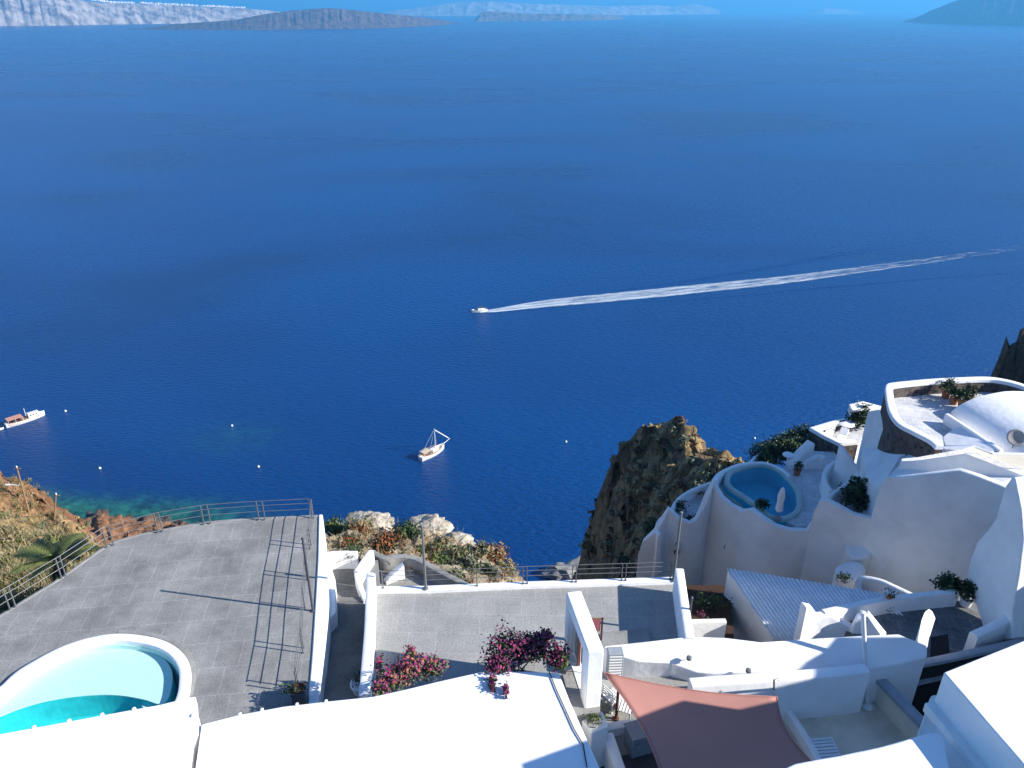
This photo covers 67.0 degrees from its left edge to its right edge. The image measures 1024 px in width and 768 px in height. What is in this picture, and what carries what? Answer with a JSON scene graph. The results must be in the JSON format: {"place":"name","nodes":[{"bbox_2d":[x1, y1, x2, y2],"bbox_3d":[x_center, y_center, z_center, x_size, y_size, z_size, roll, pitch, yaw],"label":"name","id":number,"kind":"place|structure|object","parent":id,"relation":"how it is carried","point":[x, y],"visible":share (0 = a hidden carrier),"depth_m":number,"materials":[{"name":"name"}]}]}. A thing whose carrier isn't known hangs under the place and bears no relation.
{"place":"outdoors","nodes":[
{"label":"outdoors","id":0,"kind":"place"},
{"bbox_2d":[0,0,277,25],"bbox_3d":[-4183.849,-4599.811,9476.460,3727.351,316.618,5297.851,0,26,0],"label":"caldera cliff","id":1,"kind":"structure","parent":0,"point":[43,12],"depth_m":8308.52,"materials":[{"name":"stone"}]},
{"bbox_2d":[0,517,318,726],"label":"terrace floor","id":2,"kind":"structure","parent":0,"point":[221,602],"depth_m":28.76,"materials":[{"name":"tile"}]},
{"bbox_2d":[0,629,195,733],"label":"swimming pool","id":3,"kind":"structure","parent":2,"relation":"in","point":[96,676],"depth_m":25.79,"materials":[{"name":"paint"}]},
{"bbox_2d":[0,515,318,616],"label":"terrace edging","id":4,"kind":"object","parent":2,"relation":"on","point":[69,572],"visible":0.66,"depth_m":32.67,"materials":[{"name":"concrete"}]},
{"bbox_2d":[0,499,311,609],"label":"railing","id":5,"kind":"object","parent":4,"relation":"on","point":[113,543],"visible":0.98,"depth_m":32.05,"materials":[{"name":"metal"}]},
{"bbox_2d":[281,681,308,705],"bbox_3d":[-6.885,9.878,24.583,0.854,0.765,0.665,-8,27,-16],"label":"planter box","id":6,"kind":"object","parent":2,"relation":"on","point":[298,691],"visible":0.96,"depth_m":24.42,"materials":[{"name":"grey paint"}]},
{"bbox_2d":[294,499,314,681],"bbox_3d":[-7.812,7.501,29.224,0.161,0.991,9.846,-5,26,-9],"label":"railing","id":7,"kind":"object","parent":2,"relation":"on","point":[304,607],"visible":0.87,"depth_m":28.16,"materials":[{"name":"metal"}]},
{"bbox_2d":[308,515,331,703],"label":"white wall","id":8,"kind":"structure","parent":2,"relation":"on","point":[322,631],"depth_m":27.89,"materials":[{"name":"paint"}]},
{"bbox_2d":[128,8,457,29],"bbox_3d":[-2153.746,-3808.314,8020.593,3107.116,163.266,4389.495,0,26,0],"label":"lava island","id":9,"kind":"structure","parent":0,"point":[327,18],"depth_m":6532.95,"materials":[{"name":"stone"}]},
{"bbox_2d":[323,677,358,701],"bbox_3d":[-5.548,11.396,26.112,2.780,1.600,2.343,0,26,0],"label":"lane step","id":10,"kind":"object","parent":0,"point":[337,688],"visible":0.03,"depth_m":26.32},
{"bbox_2d":[327,633,363,676],"bbox_3d":[-5.965,10.658,28.021,3.044,1.600,2.822,0,26,0],"label":"lane step","id":11,"kind":"object","parent":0,"point":[345,655],"visible":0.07,"depth_m":27.98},
{"bbox_2d":[332,597,364,632],"bbox_3d":[-6.397,9.877,30.045,3.232,1.600,2.847,0,26,0],"label":"lane step","id":12,"kind":"object","parent":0,"point":[350,612],"visible":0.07,"depth_m":30.03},
{"bbox_2d":[332,560,379,596],"bbox_3d":[-6.862,9.044,32.174,3.524,1.600,3.363,0,26,0],"label":"lane step","id":13,"kind":"object","parent":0,"point":[345,582],"visible":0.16,"depth_m":32.09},
{"bbox_2d":[327,557,337,630],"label":"white wall","id":14,"kind":"structure","parent":13,"relation":"on","point":[333,604],"depth_m":29.93,"materials":[{"name":"paint"}]},
{"bbox_2d":[327,551,358,569],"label":"white wall","id":15,"kind":"structure","parent":13,"relation":"on","point":[338,559],"depth_m":32.59,"materials":[{"name":"paint"}]},
{"bbox_2d":[354,550,374,603],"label":"white wall","id":16,"kind":"structure","parent":13,"relation":"on","point":[365,565],"depth_m":31.87,"materials":[{"name":"paint"}]},
{"bbox_2d":[379,569,437,585],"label":"sunken yard floor","id":17,"kind":"structure","parent":0,"point":[413,581],"depth_m":33.00,"materials":[{"name":"concrete"}]},
{"bbox_2d":[373,550,469,584],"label":"concrete wall","id":18,"kind":"structure","parent":17,"relation":"on","point":[411,561],"depth_m":33.30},
{"bbox_2d":[0,11,1023,580],"bbox_3d":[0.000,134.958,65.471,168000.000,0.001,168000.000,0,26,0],"label":"sea","id":19,"kind":"structure","parent":0,"point":[296,257],"depth_m":540.35,"materials":[{"name":"liquid"}]},
{"bbox_2d":[0,408,44,429],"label":"excursion boat","id":20,"kind":"object","parent":19,"relation":"on","point":[16,420],"visible":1,"depth_m":310.73,"materials":[{"name":"white paint"}]},
{"bbox_2d":[418,429,449,461],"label":"sailing boat","id":21,"kind":"object","parent":19,"relation":"on","point":[427,453],"visible":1,"depth_m":286.90,"materials":[{"name":"white paint"}]},
{"bbox_2d":[474,11,623,21],"bbox_3d":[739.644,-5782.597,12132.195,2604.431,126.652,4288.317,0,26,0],"label":"dark islet","id":22,"kind":"object","parent":19,"relation":"in","point":[495,16],"visible":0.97,"depth_m":10794.13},
{"bbox_2d":[541,556,579,580],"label":"boulder","id":23,"kind":"object","parent":19,"relation":"in","point":[549,571],"visible":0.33,"depth_m":225.32,"materials":[{"name":"stone"}]},
{"bbox_2d":[488,266,881,311],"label":"wake foam","id":24,"kind":"object","parent":19,"relation":"on","point":[553,304],"visible":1,"depth_m":447.87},
{"bbox_2d":[599,222,1000,291],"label":"bow wave","id":25,"kind":"object","parent":19,"relation":"on","point":[801,260],"visible":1,"depth_m":514.12,"materials":[{"name":"liquid"}]},
{"bbox_2d":[641,228,991,287],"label":"bow wave","id":26,"kind":"object","parent":19,"relation":"on","point":[821,258],"visible":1,"depth_m":516.43,"materials":[{"name":"liquid"}]},
{"bbox_2d":[640,271,1023,301],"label":"bow wave","id":27,"kind":"object","parent":19,"relation":"on","point":[814,288],"visible":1,"depth_m":459.04,"materials":[{"name":"liquid"}]},
{"bbox_2d":[759,269,1023,291],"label":"bow wave","id":28,"kind":"object","parent":19,"relation":"on","point":[888,281],"visible":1,"depth_m":472.51,"materials":[{"name":"liquid"}]},
{"bbox_2d":[0,327,1023,613],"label":"hillside","id":29,"kind":"structure","parent":0,"point":[1008,367],"depth_m":100.91,"materials":[{"name":"stone"}]},
{"bbox_2d":[0,475,107,612],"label":"dry grass","id":30,"kind":"structure","parent":29,"relation":"on","point":[24,537],"depth_m":45.34,"materials":[{"name":"plant"}]},
{"bbox_2d":[0,478,108,593],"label":"scrub","id":31,"kind":"object","parent":29,"relation":"on","point":[79,527],"visible":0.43,"depth_m":47.01,"materials":[{"name":"plant"}]},
{"bbox_2d":[8,532,102,584],"bbox_3d":[-19.841,7.873,33.586,3.324,2.714,3.667,0,26,0],"label":"palm","id":32,"kind":"object","parent":29,"relation":"on","point":[47,553],"visible":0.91,"depth_m":33.20,"materials":[{"name":"green plant"}]},
{"bbox_2d":[0,697,200,767],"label":"white roof","id":33,"kind":"structure","parent":29,"relation":"on","point":[166,735],"depth_m":19.97,"materials":[{"name":"paint"}]},
{"bbox_2d":[323,513,346,536],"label":"shrub","id":34,"kind":"object","parent":29,"relation":"on","point":[335,526],"visible":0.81,"depth_m":42.06,"materials":[{"name":"green plant"}]},
{"bbox_2d":[343,513,376,538],"bbox_3d":[-7.827,7.316,39.246,2.018,1.176,2.107,0,26,0],"label":"shrub","id":35,"kind":"object","parent":29,"relation":"on","point":[361,525],"visible":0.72,"depth_m":39.23,"materials":[{"name":"yellow plant"}]},
{"bbox_2d":[349,512,394,530],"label":"boulder","id":36,"kind":"object","parent":29,"relation":"on","point":[379,519],"visible":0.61,"depth_m":40.48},
{"bbox_2d":[363,526,410,554],"bbox_3d":[-5.879,7.291,35.668,2.088,1.151,2.247,-12,28,-24],"label":"shrub","id":37,"kind":"object","parent":29,"relation":"on","point":[381,541],"visible":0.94,"depth_m":35.49,"materials":[{"name":"red plant"}]},
{"bbox_2d":[196,672,598,767],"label":"white roof","id":38,"kind":"structure","parent":29,"relation":"on","point":[470,721],"depth_m":20.81,"materials":[{"name":"paint"}]},
{"bbox_2d":[477,619,572,698],"bbox_3d":[0.164,8.884,23.856,3.446,3.230,2.529,-21,33,-37],"label":"bougainvillea","id":39,"kind":"object","parent":38,"relation":"on","point":[520,648],"visible":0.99,"depth_m":23.35,"materials":[{"name":"pink plant"}]},
{"bbox_2d":[386,518,436,543],"bbox_3d":[-5.241,7.469,39.279,2.849,1.249,2.050,8,27,17],"label":"shrub","id":40,"kind":"object","parent":29,"relation":"on","point":[409,532],"visible":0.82,"depth_m":39.21,"materials":[{"name":"green plant"}]},
{"bbox_2d":[326,513,519,585],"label":"dry grass","id":41,"kind":"structure","parent":29,"relation":"on","point":[433,562],"depth_m":35.45,"materials":[{"name":"plant"}]},
{"bbox_2d":[408,514,453,535],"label":"boulder","id":42,"kind":"object","parent":29,"relation":"on","point":[437,523],"visible":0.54,"depth_m":40.86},
{"bbox_2d":[441,531,475,546],"bbox_3d":[-2.724,8.026,39.160,1.937,0.810,1.459,0,26,0],"label":"boulder","id":43,"kind":"object","parent":29,"relation":"on","point":[464,537],"visible":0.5,"depth_m":39.04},
{"bbox_2d":[448,547,488,573],"bbox_3d":[-2.095,7.971,34.959,2.020,1.066,2.120,-19,31,-33],"label":"shrub","id":44,"kind":"object","parent":29,"relation":"on","point":[469,561],"visible":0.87,"depth_m":34.72,"materials":[{"name":"green plant"}]},
{"bbox_2d":[467,535,499,558],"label":"shrub","id":45,"kind":"object","parent":29,"relation":"on","point":[483,548],"visible":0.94,"depth_m":37.62,"materials":[{"name":"grey plant"}]},
{"bbox_2d":[577,416,746,576],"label":"rock outcrop","id":46,"kind":"object","parent":29,"relation":"on","point":[712,467],"visible":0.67,"depth_m":96.27,"materials":[{"name":"stone"}]},
{"bbox_2d":[691,618,726,637],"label":"white wall","id":47,"kind":"structure","parent":29,"relation":"on","point":[713,628],"depth_m":29.41,"materials":[{"name":"paint"}]},
{"bbox_2d":[724,568,902,641],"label":"corrugated roof shed","id":48,"kind":"structure","parent":29,"relation":"on","point":[765,607],"depth_m":30.45,"materials":[{"name":"white paint"}]},
{"bbox_2d":[636,451,1006,592],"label":"pool villa","id":49,"kind":"object","parent":29,"relation":"on","point":[914,533],"visible":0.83,"depth_m":48.05,"materials":[{"name":"beige paint"}]},
{"bbox_2d":[676,495,703,516],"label":"balcony floor","id":50,"kind":"structure","parent":49,"relation":"attached to","point":[693,508],"depth_m":55.15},
{"bbox_2d":[671,482,710,511],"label":"white wall","id":51,"kind":"structure","parent":50,"relation":"on","point":[688,495],"depth_m":55.75,"materials":[{"name":"paint"}]},
{"bbox_2d":[723,464,802,525],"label":"cliff pool","id":52,"kind":"structure","parent":49,"relation":"in","point":[746,486],"depth_m":55.16,"materials":[{"name":"blue liquid"}]},
{"bbox_2d":[787,440,814,467],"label":"white wall","id":53,"kind":"structure","parent":49,"relation":"on","point":[803,451],"depth_m":56.22,"materials":[{"name":"paint"}]},
{"bbox_2d":[799,454,825,469],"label":"white wall","id":54,"kind":"structure","parent":49,"relation":"on","point":[816,461],"depth_m":55.88,"materials":[{"name":"paint"}]},
{"bbox_2d":[819,460,835,497],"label":"white wall","id":55,"kind":"structure","parent":49,"relation":"on","point":[825,488],"depth_m":53.14,"materials":[{"name":"paint"}]},
{"bbox_2d":[826,445,859,501],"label":"white wall","id":56,"kind":"structure","parent":49,"relation":"on","point":[846,467],"depth_m":52.78,"materials":[{"name":"paint"}]},
{"bbox_2d":[832,562,865,588],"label":"buttress","id":57,"kind":"structure","parent":49,"relation":"attached to","point":[855,570],"depth_m":45.98,"materials":[{"name":"beige paint"}]},
{"bbox_2d":[840,545,871,575],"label":"buttress","id":58,"kind":"structure","parent":49,"relation":"attached to","point":[861,555],"depth_m":47.27,"materials":[{"name":"beige paint"}]},
{"bbox_2d":[787,733,948,767],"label":"white roof","id":59,"kind":"structure","parent":29,"relation":"on","point":[926,751],"depth_m":15.27,"materials":[{"name":"paint"}]},
{"bbox_2d":[856,410,882,466],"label":"white wall","id":60,"kind":"structure","parent":29,"relation":"on","point":[873,430],"depth_m":52.35,"materials":[{"name":"paint"}]},
{"bbox_2d":[859,448,905,515],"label":"wall","id":61,"kind":"structure","parent":29,"relation":"on","point":[877,466],"depth_m":48.62,"materials":[{"name":"white paint"}]},
{"bbox_2d":[854,576,911,594],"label":"white wall","id":62,"kind":"structure","parent":29,"relation":"on","point":[871,584],"depth_m":42.11,"materials":[{"name":"paint"}]},
{"bbox_2d":[917,695,968,767],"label":"white wall","id":63,"kind":"structure","parent":29,"relation":"on","point":[954,758],"depth_m":16.02,"materials":[{"name":"paint"}]},
{"bbox_2d":[877,377,1023,456],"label":"round terrace wall","id":64,"kind":"structure","parent":29,"relation":"on","point":[899,435],"depth_m":50.47,"materials":[{"name":"paint"}]},
{"bbox_2d":[891,391,1023,483],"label":"white house","id":65,"kind":"structure","parent":29,"relation":"on","point":[975,438],"depth_m":46.68,"materials":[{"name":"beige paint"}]},
{"bbox_2d":[923,641,1023,767],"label":"white house","id":66,"kind":"structure","parent":29,"relation":"on","point":[974,712],"depth_m":15.80,"materials":[{"name":"paint"}]},
{"bbox_2d":[83,0,956,10],"label":"sky","id":67,"kind":"structure","parent":0,"point":[270,5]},
{"bbox_2d":[363,584,687,712],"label":"terrace floor","id":68,"kind":"structure","parent":0,"point":[451,627],"depth_m":28.15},
{"bbox_2d":[359,572,375,697],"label":"white wall","id":69,"kind":"structure","parent":68,"relation":"on","point":[367,667],"depth_m":26.45,"materials":[{"name":"paint"}]},
{"bbox_2d":[369,644,450,696],"bbox_3d":[-3.442,9.243,23.615,2.561,2.790,2.423,22,33,37],"label":"bougainvillea","id":70,"kind":"object","parent":68,"relation":"on","point":[410,667],"visible":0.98,"depth_m":23.06,"materials":[{"name":"pink plant"}]},
{"bbox_2d":[376,577,673,593],"bbox_3d":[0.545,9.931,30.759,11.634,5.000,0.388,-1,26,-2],"label":"white kerb","id":71,"kind":"structure","parent":68,"relation":"on","point":[519,585],"depth_m":29.65,"materials":[{"name":"paint"}]},
{"bbox_2d":[381,562,673,588],"bbox_3d":[0.680,7.300,29.477,11.285,0.831,0.163,-1,26,-2],"label":"railing","id":72,"kind":"object","parent":71,"relation":"on","point":[622,572],"visible":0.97,"depth_m":29.47,"materials":[{"name":"metal"}]},
{"bbox_2d":[564,591,603,707],"bbox_3d":[2.142,10.003,24.400,0.480,6.700,2.541,-5,26,-9],"label":"door wall","id":73,"kind":"structure","parent":68,"relation":"on","point":[580,630],"depth_m":22.73,"materials":[{"name":"paint"}]},
{"bbox_2d":[600,629,649,652],"bbox_3d":[3.924,9.206,27.074,1.968,0.500,1.040,-3,26,-6],"label":"raised paving band","id":74,"kind":"object","parent":68,"relation":"on","point":[624,637],"visible":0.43,"depth_m":27.14,"materials":[{"name":"concrete"}]},
{"bbox_2d":[672,568,694,639],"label":"white wall","id":75,"kind":"structure","parent":68,"relation":"on","point":[682,614],"depth_m":27.41,"materials":[{"name":"paint"}]},
{"bbox_2d":[385,1,719,15],"bbox_3d":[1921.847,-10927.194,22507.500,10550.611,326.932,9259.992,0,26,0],"label":"ridge","id":76,"kind":"structure","parent":0,"point":[464,9],"depth_m":19465.73,"materials":[{"name":"stone"}]},
{"bbox_2d":[603,712,635,755],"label":"yard floor","id":77,"kind":"structure","parent":0,"point":[619,739],"depth_m":24.66,"materials":[{"name":"concrete"}]},
{"bbox_2d":[562,669,599,727],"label":"platform floor","id":78,"kind":"structure","parent":77,"relation":"on","point":[570,684],"depth_m":23.11,"materials":[{"name":"concrete"}]},
{"bbox_2d":[582,711,607,767],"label":"white wall","id":79,"kind":"structure","parent":77,"relation":"on","point":[596,737],"depth_m":22.58,"materials":[{"name":"paint"}]},
{"bbox_2d":[606,646,623,679],"bbox_3d":[3.393,9.408,25.627,0.500,1.500,0.385,-1,26,-3],"label":"tall cabinet","id":80,"kind":"object","parent":77,"relation":"on","point":[615,660],"visible":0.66,"depth_m":25.33,"materials":[{"name":"white paint"}]},
{"bbox_2d":[623,720,652,757],"bbox_3d":[3.870,10.801,23.557,0.780,0.840,0.660,-8,27,-15],"label":"grey cabinet","id":81,"kind":"object","parent":77,"relation":"on","point":[636,743],"visible":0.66,"depth_m":23.34,"materials":[{"name":"metal"}]},
{"bbox_2d":[600,753,657,767],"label":"dark yard floor","id":82,"kind":"structure","parent":0,"point":[647,761],"depth_m":23.29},
{"bbox_2d":[604,732,624,767],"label":"white wall","id":83,"kind":"structure","parent":82,"relation":"on","point":[613,758],"depth_m":22.50,"materials":[{"name":"paint"}]},
{"bbox_2d":[686,585,733,638],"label":"garden soil","id":84,"kind":"structure","parent":0,"point":[725,612],"depth_m":31.24,"materials":[{"name":"soil"}]},
{"bbox_2d":[693,590,733,612],"bbox_3d":[8.027,8.668,31.007,1.604,0.974,0.982,0,26,0],"label":"shrub","id":85,"kind":"object","parent":84,"relation":"on","point":[708,597],"visible":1,"depth_m":30.86,"materials":[{"name":"green plant"}]},
{"bbox_2d":[783,702,907,757],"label":"beige yard floor","id":86,"kind":"structure","parent":0,"point":[863,729],"depth_m":25.01,"materials":[{"name":"concrete"}]},
{"bbox_2d":[602,634,926,703],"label":"white wall","id":87,"kind":"structure","parent":86,"relation":"on","point":[897,661],"depth_m":25.56,"materials":[{"name":"paint"}]},
{"bbox_2d":[687,664,869,719],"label":"white wall","id":88,"kind":"structure","parent":86,"relation":"on","point":[819,692],"depth_m":24.86,"materials":[{"name":"paint"}]},
{"bbox_2d":[784,711,821,760],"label":"white kerb","id":89,"kind":"structure","parent":86,"relation":"on","point":[795,726],"depth_m":24.46,"materials":[{"name":"paint"}]},
{"bbox_2d":[810,736,840,758],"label":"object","id":90,"kind":"object","parent":86,"relation":"on","point":[829,741],"visible":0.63,"depth_m":24.38,"materials":[{"name":"white paint"}]},
{"bbox_2d":[860,610,873,710],"bbox_3d":[11.663,9.045,25.328,0.397,3.648,1.112,-23,34,-39],"label":"white pole","id":91,"kind":"object","parent":86,"relation":"on","point":[867,704],"visible":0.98,"depth_m":25.21,"materials":[{"name":"metal"}]},
{"bbox_2d":[874,679,922,738],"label":"beige wall","id":92,"kind":"structure","parent":86,"relation":"on","point":[898,709],"depth_m":24.96,"materials":[{"name":"paint"}]},
{"bbox_2d":[832,423,864,462],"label":"terrace floor","id":93,"kind":"structure","parent":0,"point":[856,434],"depth_m":60.51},
{"bbox_2d":[742,423,813,465],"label":"hedge","id":94,"kind":"object","parent":93,"relation":"on","point":[789,441],"visible":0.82,"depth_m":59.00,"materials":[{"name":"green plant"}]},
{"bbox_2d":[808,417,856,458],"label":"lava stone wall","id":95,"kind":"structure","parent":93,"relation":"on","point":[822,440],"depth_m":59.20,"materials":[{"name":"paint"}]},
{"bbox_2d":[845,400,872,428],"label":"tree","id":96,"kind":"object","parent":93,"relation":"on","point":[858,418],"visible":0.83,"depth_m":60.81,"materials":[{"name":"green plant"}]},
{"bbox_2d":[836,496,862,513],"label":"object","id":97,"kind":"structure","parent":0,"point":[850,507],"depth_m":50.08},
{"bbox_2d":[838,475,869,512],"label":"tree","id":98,"kind":"object","parent":97,"relation":"on","point":[855,490],"visible":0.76,"depth_m":49.01,"materials":[{"name":"green plant"}]},
{"bbox_2d":[844,593,982,657],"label":"plant terrace floor","id":99,"kind":"structure","parent":0,"point":[957,623],"depth_m":29.08,"materials":[{"name":"concrete"}]},
{"bbox_2d":[793,602,885,639],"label":"white wall","id":100,"kind":"structure","parent":99,"relation":"on","point":[811,623],"depth_m":28.62,"materials":[{"name":"paint"}]},
{"bbox_2d":[821,589,958,620],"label":"white wall","id":101,"kind":"structure","parent":99,"relation":"on","point":[909,602],"depth_m":29.46,"materials":[{"name":"paint"}]},
{"bbox_2d":[916,609,934,646],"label":"white wall","id":102,"kind":"structure","parent":99,"relation":"on","point":[925,627],"depth_m":26.66,"materials":[{"name":"paint"}]},
{"bbox_2d":[930,634,949,656],"bbox_3d":[15.511,9.572,28.015,0.628,0.100,1.717,13,29,25],"label":"stair opening","id":103,"kind":"object","parent":99,"relation":"on","point":[939,645],"visible":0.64,"depth_m":28.06,"materials":[{"name":"grey"}]},
{"bbox_2d":[929,570,963,593],"bbox_3d":[17.006,7.841,30.162,1.354,1.160,0.961,0,26,0],"label":"potted plant","id":104,"kind":"object","parent":99,"relation":"on","point":[946,581],"visible":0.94,"depth_m":29.99,"materials":[{"name":"green plant"}]},
{"bbox_2d":[953,578,977,607],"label":"potted plant","id":105,"kind":"object","parent":99,"relation":"on","point":[967,596],"visible":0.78,"depth_m":29.58,"materials":[{"name":"green plant"}]},
{"bbox_2d":[963,615,1009,649],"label":"white wall","id":106,"kind":"structure","parent":99,"relation":"on","point":[993,632],"depth_m":27.28,"materials":[{"name":"paint"}]},
{"bbox_2d":[967,476,1023,639],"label":"white wall","id":107,"kind":"structure","parent":99,"relation":"on","point":[996,572],"depth_m":27.57,"materials":[{"name":"paint"}]},
{"bbox_2d":[894,392,991,452],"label":"round terrace floor","id":108,"kind":"structure","parent":0,"point":[925,414],"depth_m":51.23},
{"bbox_2d":[902,0,1023,25],"bbox_3d":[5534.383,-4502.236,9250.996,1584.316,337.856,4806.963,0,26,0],"label":"hazy cape","id":109,"kind":"object","parent":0,"point":[987,12],"visible":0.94,"depth_m":8189.16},
{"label":"sail post","id":110,"kind":"object","parent":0,"visible":0},
{"bbox_2d":[602,671,810,767],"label":"shade sail","id":111,"kind":"object","parent":110,"relation":"attached to","point":[685,728],"visible":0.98,"depth_m":22.06,"materials":[{"name":"fabric"}]},
{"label":"dark pit floor","id":112,"kind":"structure","parent":0,"visible":0},
{"bbox_2d":[912,638,1023,714],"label":"grey ledge","id":113,"kind":"object","parent":112,"relation":"on","point":[936,666],"visible":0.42,"depth_m":26.69,"materials":[{"name":"grey"}]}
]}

